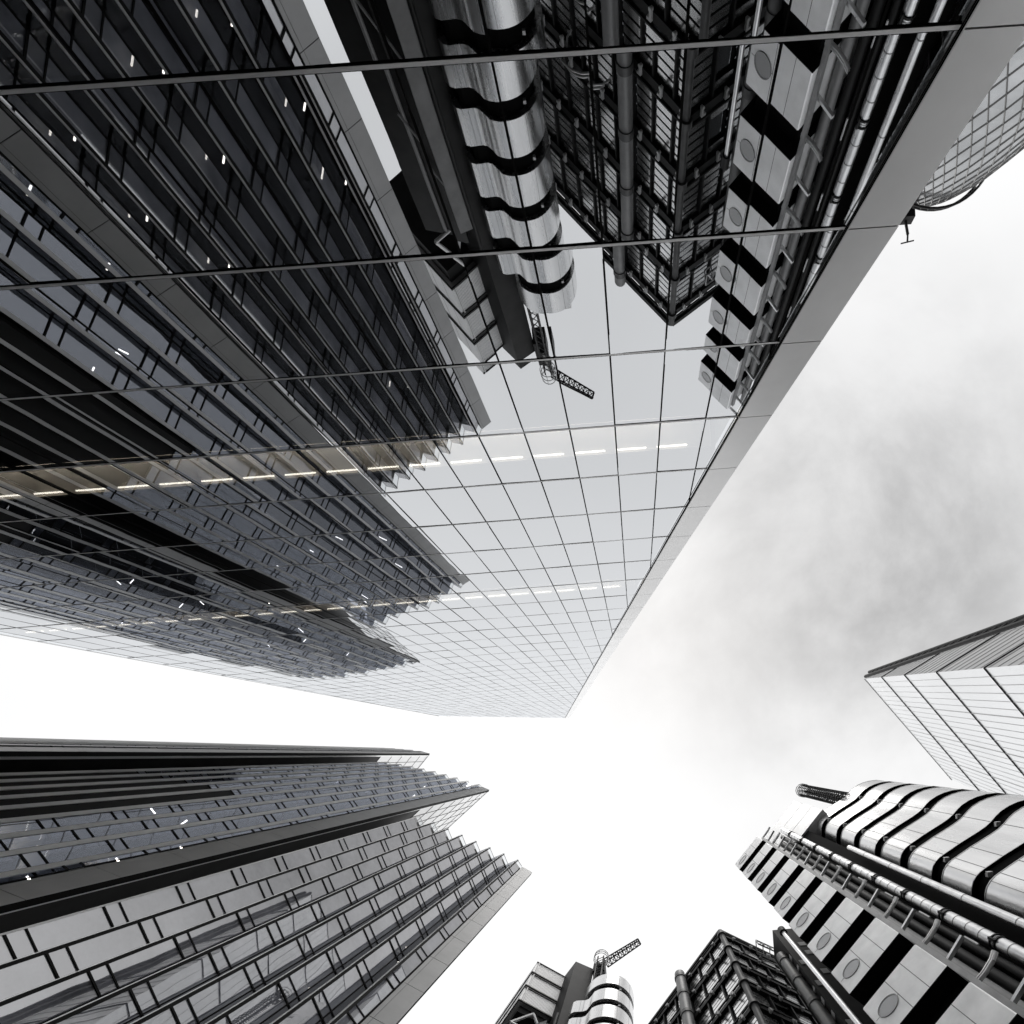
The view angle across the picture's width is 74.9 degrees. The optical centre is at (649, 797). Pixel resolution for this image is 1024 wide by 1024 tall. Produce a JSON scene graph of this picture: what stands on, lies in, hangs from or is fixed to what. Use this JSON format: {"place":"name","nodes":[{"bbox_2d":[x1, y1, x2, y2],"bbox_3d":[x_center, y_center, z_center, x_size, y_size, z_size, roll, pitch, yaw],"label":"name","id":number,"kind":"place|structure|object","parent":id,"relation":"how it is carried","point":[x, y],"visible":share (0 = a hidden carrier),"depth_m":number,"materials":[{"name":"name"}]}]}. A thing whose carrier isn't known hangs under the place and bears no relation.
{"place":"outdoors","nodes":[
{"label":"outdoors","id":0,"kind":"place"},
{"bbox_2d":[0,149,1023,1023],"label":"sky","id":1,"kind":"structure","parent":0,"point":[875,519],"materials":[{"name":"white"}]},
{"bbox_2d":[735,780,1023,1023],"bbox_3d":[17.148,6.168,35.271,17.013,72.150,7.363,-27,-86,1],"label":"pod service tower","id":2,"kind":"structure","parent":0,"point":[890,902],"depth_m":34.23,"materials":[{"name":"silver metal"}]},
{"bbox_2d":[795,783,849,803],"bbox_3d":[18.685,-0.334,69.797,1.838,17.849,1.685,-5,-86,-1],"label":"caged mast","id":3,"kind":"object","parent":2,"relation":"on","point":[828,794],"visible":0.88,"depth_m":69.34,"materials":[{"name":"metal"}]},
{"bbox_3d":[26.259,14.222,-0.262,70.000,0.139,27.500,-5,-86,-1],"label":"pavement","id":4,"kind":"structure","parent":0,"visible":0},
{"bbox_2d":[495,962,633,1023],"bbox_3d":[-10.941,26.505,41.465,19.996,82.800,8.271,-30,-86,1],"label":"round stair tower","id":5,"kind":"structure","parent":4,"relation":"on","point":[544,994],"depth_m":69.18,"materials":[{"name":"metal"}]},
{"bbox_2d":[592,938,640,980],"bbox_3d":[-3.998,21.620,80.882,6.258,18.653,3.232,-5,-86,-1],"label":"roof crane","id":6,"kind":"object","parent":5,"relation":"on","point":[599,968],"visible":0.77,"depth_m":85.57,"materials":[{"name":"metal"}]},
{"bbox_2d":[777,926,861,1023],"bbox_3d":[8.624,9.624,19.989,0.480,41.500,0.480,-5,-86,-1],"label":"slim steel pole","id":7,"kind":"object","parent":4,"relation":"on","point":[782,930],"visible":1,"depth_m":31.61,"materials":[{"name":"metal"}]},
{"label":"ground","id":8,"kind":"structure","parent":0,"visible":0},
{"bbox_2d":[0,737,531,1023],"bbox_3d":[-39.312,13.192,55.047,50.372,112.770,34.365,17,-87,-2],"label":"stepped office block","id":9,"kind":"structure","parent":8,"relation":"on","point":[148,882],"depth_m":32.84,"materials":[{"name":"black glass"}]},
{"bbox_2d":[0,0,1023,717],"bbox_3d":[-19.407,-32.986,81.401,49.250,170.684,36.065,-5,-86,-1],"label":"mirror glass tower","id":10,"kind":"structure","parent":8,"relation":"on","point":[438,356],"depth_m":14.98,"materials":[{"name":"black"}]},
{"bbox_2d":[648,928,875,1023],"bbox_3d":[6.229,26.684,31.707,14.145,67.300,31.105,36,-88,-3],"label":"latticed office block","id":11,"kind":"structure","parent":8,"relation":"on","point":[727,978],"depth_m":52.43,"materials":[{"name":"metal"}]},
{"bbox_2d":[864,614,1023,795],"bbox_3d":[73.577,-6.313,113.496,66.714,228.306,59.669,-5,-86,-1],"label":"wedge tower","id":12,"kind":"structure","parent":8,"relation":"on","point":[959,712],"depth_m":151.40,"materials":[{"name":"white glass"}]},
{"bbox_2d":[911,40,1023,210],"bbox_3d":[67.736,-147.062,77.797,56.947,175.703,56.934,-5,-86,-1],"label":"rounded diagrid tower","id":13,"kind":"structure","parent":8,"relation":"on","point":[989,141],"depth_m":129.61,"materials":[{"name":"grey glass"}]},
{"bbox_2d":[900,203,916,243],"bbox_3d":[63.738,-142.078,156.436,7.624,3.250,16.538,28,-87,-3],"label":"antenna gantry","id":14,"kind":"object","parent":13,"relation":"on","point":[908,218],"visible":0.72,"depth_m":156.97,"materials":[{"name":"metal"}]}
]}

